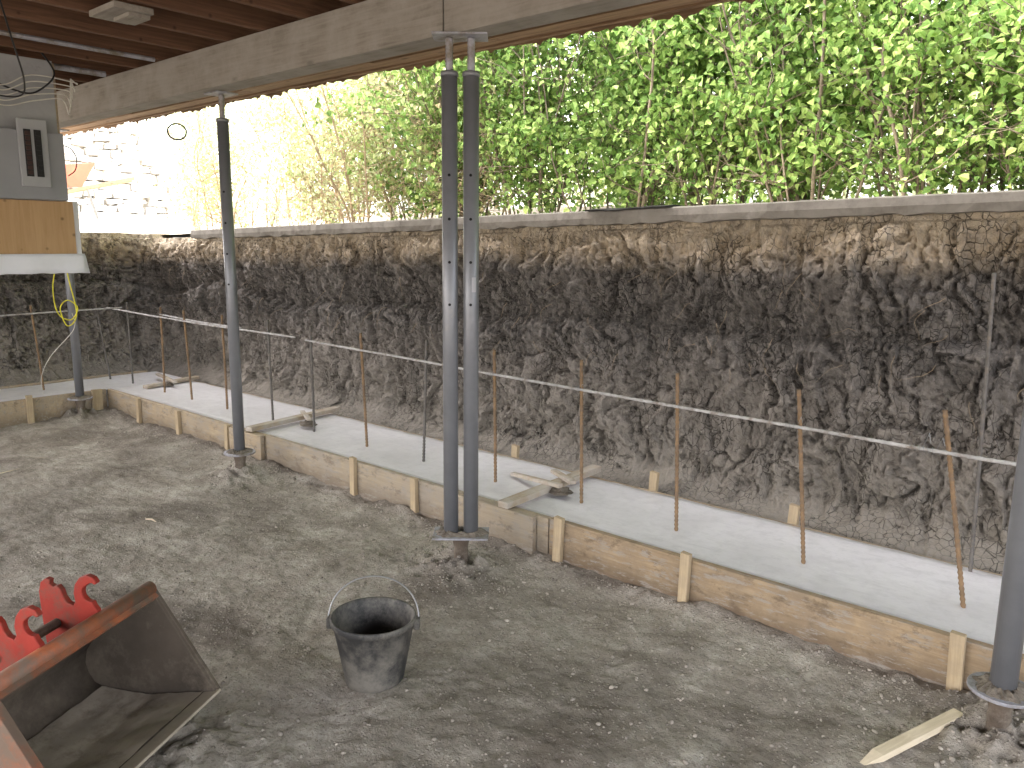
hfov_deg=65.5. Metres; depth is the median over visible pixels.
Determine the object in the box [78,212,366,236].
ground
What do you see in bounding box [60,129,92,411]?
jack post
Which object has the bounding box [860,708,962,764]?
loose stake
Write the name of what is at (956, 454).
horizontal rebar
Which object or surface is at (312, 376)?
rebar
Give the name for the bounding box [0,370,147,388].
form board
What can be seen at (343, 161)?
dry shrub
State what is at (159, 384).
timber brace
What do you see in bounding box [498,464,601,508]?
timber brace
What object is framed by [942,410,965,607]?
rebar
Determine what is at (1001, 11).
lilac shrub
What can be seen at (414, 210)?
lilac shrub
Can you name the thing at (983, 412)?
rebar
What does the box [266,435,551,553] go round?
form board
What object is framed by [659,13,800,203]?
garden shrub
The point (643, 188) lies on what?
lilac shrub
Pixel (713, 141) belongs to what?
lilac shrub
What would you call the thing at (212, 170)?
dry shrub
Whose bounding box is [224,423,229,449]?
form stake
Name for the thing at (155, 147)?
sky
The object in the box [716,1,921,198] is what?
garden shrub
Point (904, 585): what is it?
concrete footing
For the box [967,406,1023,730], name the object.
jack post
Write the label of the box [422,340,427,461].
rebar
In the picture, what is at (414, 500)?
form stake
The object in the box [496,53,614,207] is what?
garden shrub
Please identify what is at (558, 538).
form stake
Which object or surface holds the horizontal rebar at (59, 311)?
attached to the rebar at (37, 347)
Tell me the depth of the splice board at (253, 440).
5.91 m
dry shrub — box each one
[147,97,284,229]
[234,81,397,224]
[244,72,422,223]
[354,33,591,218]
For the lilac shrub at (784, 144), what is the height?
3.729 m
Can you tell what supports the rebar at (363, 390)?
on the concrete footing
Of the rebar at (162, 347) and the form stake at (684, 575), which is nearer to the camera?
the form stake at (684, 575)
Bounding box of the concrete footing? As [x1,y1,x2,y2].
[0,371,1023,653]
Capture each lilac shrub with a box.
[302,39,574,216]
[309,56,505,219]
[415,19,704,214]
[475,2,767,211]
[550,2,858,205]
[561,10,828,207]
[616,0,930,202]
[670,0,1018,204]
[751,0,1023,197]
[851,0,1023,191]
[867,0,1023,192]
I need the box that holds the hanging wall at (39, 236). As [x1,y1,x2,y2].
[0,53,89,274]
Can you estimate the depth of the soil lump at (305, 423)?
6.13 m
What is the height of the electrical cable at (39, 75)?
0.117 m
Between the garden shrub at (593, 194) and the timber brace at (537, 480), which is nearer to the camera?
the timber brace at (537, 480)
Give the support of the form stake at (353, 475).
attached to the form board at (375, 483)
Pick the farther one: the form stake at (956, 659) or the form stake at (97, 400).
the form stake at (97, 400)
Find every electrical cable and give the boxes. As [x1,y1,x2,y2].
[0,0,25,97]
[0,53,54,93]
[0,74,77,84]
[0,79,70,114]
[0,80,74,91]
[0,83,72,99]
[0,88,71,106]
[64,145,76,175]
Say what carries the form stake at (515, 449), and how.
on the ground at (70, 480)
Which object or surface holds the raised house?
on the double jack post at (460, 537)
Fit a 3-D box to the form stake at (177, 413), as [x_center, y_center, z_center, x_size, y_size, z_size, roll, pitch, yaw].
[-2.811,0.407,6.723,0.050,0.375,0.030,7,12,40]
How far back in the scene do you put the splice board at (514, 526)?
4.31 m
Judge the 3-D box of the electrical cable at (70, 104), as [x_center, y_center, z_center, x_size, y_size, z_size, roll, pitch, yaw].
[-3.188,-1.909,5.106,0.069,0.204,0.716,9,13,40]
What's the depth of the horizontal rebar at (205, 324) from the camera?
6.85 m
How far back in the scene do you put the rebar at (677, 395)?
3.97 m
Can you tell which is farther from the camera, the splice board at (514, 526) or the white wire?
the white wire
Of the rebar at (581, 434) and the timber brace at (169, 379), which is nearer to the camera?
the rebar at (581, 434)
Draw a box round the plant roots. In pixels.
[162,247,1022,429]
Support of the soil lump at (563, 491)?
on the concrete footing
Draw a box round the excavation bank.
[0,211,1023,573]
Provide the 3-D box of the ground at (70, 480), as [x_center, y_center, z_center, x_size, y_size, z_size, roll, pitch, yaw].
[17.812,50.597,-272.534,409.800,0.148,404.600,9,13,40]
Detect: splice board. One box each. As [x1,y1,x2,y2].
[229,426,264,459]
[458,493,535,553]
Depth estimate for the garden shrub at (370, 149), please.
7.82 m
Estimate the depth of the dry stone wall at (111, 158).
13.35 m
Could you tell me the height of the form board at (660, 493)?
0.236 m
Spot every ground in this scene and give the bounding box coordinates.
[0,406,1023,767]
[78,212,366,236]
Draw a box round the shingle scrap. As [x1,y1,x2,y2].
[585,204,680,210]
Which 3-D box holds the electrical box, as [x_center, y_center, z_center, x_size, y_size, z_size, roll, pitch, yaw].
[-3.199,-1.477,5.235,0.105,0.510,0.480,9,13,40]
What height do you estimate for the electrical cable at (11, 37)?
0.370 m
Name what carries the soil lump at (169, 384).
on the timber brace at (159, 384)
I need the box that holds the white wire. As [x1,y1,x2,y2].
[41,314,74,393]
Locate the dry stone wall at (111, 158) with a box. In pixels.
[63,124,209,215]
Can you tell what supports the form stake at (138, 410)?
attached to the form board at (195, 425)
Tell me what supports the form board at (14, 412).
on the ground at (70, 480)
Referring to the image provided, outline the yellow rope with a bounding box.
[52,273,77,326]
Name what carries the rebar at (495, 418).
on the concrete footing
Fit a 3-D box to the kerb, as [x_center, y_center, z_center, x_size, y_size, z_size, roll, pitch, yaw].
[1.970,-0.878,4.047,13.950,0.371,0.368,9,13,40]
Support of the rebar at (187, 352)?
on the concrete footing
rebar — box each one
[0,307,121,316]
[29,305,44,389]
[94,301,110,378]
[106,307,295,337]
[126,303,133,383]
[159,307,165,391]
[159,314,241,327]
[182,310,192,399]
[220,315,228,408]
[266,320,273,419]
[305,339,1015,465]
[309,326,314,431]
[359,333,367,446]
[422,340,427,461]
[493,350,496,481]
[579,360,583,502]
[674,373,679,530]
[797,389,805,563]
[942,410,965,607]
[968,273,996,571]
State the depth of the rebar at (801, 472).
3.58 m
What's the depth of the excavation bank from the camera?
4.95 m
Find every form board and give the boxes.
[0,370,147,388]
[0,389,106,427]
[107,389,267,459]
[161,372,1001,575]
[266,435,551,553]
[549,517,1023,691]
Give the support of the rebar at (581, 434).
on the concrete footing
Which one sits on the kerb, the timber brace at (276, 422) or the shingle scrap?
the shingle scrap
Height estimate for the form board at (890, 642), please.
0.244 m
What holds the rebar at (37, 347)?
on the concrete footing
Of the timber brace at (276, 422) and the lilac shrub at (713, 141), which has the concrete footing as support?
the timber brace at (276, 422)
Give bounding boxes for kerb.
[190,190,1023,238]
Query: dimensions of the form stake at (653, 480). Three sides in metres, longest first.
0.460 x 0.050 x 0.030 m
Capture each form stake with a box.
[25,395,34,423]
[91,389,103,409]
[135,397,141,423]
[174,410,181,434]
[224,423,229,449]
[349,456,357,495]
[410,477,418,512]
[511,444,519,457]
[552,515,564,561]
[648,470,659,491]
[677,551,691,601]
[787,503,799,524]
[946,630,966,690]
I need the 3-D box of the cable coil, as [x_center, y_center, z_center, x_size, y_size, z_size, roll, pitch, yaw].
[-3.041,-2.350,7.218,0.176,0.278,0.021,-2,10,-14]
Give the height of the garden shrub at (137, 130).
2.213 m
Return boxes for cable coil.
[167,111,186,140]
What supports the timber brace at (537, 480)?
on the timber brace at (516, 499)
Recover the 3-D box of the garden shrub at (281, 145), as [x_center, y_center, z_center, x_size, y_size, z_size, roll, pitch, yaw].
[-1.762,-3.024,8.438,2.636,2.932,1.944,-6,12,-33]
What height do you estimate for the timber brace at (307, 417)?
0.079 m
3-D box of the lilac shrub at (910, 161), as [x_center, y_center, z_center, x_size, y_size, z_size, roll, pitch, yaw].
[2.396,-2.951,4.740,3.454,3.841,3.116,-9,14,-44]
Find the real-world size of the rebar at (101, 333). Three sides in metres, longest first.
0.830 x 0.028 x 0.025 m
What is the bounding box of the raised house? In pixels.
[0,0,754,135]
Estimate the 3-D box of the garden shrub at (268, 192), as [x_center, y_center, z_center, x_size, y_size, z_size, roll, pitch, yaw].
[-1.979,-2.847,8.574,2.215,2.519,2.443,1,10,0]
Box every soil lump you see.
[163,382,173,385]
[299,420,317,426]
[549,487,572,495]
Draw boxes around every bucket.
[0,573,221,767]
[326,575,419,693]
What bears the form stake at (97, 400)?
on the ground at (70, 480)
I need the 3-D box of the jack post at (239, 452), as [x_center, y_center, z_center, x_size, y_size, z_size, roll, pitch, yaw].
[-1.880,-0.553,5.347,0.210,2.668,0.210,9,13,40]
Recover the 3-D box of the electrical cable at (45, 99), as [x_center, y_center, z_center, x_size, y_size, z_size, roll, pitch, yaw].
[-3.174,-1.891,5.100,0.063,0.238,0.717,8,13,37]
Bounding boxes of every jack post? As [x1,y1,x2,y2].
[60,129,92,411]
[204,90,255,468]
[431,31,488,561]
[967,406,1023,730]
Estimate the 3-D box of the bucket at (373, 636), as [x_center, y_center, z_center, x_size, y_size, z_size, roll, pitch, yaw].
[-0.526,0.939,3.026,0.326,0.396,0.318,9,13,40]
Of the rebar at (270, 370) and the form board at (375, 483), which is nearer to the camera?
the form board at (375, 483)
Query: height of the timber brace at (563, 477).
0.024 m
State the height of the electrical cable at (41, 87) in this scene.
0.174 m
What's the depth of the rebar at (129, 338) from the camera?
7.90 m
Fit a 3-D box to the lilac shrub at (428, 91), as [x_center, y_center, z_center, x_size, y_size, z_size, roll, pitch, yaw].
[-0.447,-3.547,6.893,3.048,4.448,2.759,-5,11,-27]
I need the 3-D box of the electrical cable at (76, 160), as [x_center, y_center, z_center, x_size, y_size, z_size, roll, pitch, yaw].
[-3.002,-1.518,5.415,0.084,0.206,0.021,-1,10,-11]
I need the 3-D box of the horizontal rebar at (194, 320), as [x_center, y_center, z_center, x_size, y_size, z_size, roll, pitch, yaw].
[-2.735,-0.550,6.939,1.400,0.035,0.021,9,13,40]
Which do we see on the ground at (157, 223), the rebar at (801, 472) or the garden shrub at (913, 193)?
the garden shrub at (913, 193)
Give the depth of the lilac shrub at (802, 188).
6.01 m
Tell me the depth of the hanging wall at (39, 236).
5.34 m
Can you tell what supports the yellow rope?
hanging from the hanging wall at (39, 236)
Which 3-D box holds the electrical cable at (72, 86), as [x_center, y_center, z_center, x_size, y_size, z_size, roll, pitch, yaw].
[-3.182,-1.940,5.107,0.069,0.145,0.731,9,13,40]
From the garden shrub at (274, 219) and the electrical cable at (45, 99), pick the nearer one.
the electrical cable at (45, 99)
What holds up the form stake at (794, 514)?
in the ground at (70, 480)
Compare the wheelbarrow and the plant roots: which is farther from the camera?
the wheelbarrow
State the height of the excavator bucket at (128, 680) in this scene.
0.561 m
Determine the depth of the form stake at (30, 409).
7.11 m
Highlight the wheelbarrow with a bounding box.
[65,162,134,218]
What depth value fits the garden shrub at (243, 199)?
10.16 m
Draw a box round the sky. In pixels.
[70,0,1018,237]
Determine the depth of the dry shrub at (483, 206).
6.85 m
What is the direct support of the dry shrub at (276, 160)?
on the ground at (157, 223)
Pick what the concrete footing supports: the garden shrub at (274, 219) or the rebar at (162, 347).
the rebar at (162, 347)
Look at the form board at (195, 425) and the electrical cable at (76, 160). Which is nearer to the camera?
the electrical cable at (76, 160)
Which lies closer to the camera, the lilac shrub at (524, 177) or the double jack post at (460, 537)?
the double jack post at (460, 537)
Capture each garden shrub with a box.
[107,101,248,236]
[146,97,280,227]
[188,86,344,226]
[225,76,415,223]
[239,87,349,224]
[273,70,489,219]
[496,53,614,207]
[540,47,696,206]
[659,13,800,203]
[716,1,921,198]
[857,0,1007,197]
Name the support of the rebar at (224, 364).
on the concrete footing
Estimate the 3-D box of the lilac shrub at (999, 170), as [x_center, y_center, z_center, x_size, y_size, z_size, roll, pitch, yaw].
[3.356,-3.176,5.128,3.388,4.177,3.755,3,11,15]
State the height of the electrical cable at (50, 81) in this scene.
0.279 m
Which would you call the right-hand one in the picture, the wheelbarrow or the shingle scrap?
the shingle scrap
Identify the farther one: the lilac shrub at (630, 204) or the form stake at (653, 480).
the lilac shrub at (630, 204)
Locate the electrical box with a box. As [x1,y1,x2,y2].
[0,118,67,200]
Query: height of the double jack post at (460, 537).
2.668 m
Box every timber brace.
[143,376,199,388]
[155,373,176,382]
[245,406,340,431]
[300,410,311,420]
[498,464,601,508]
[510,472,562,487]
[550,469,575,484]

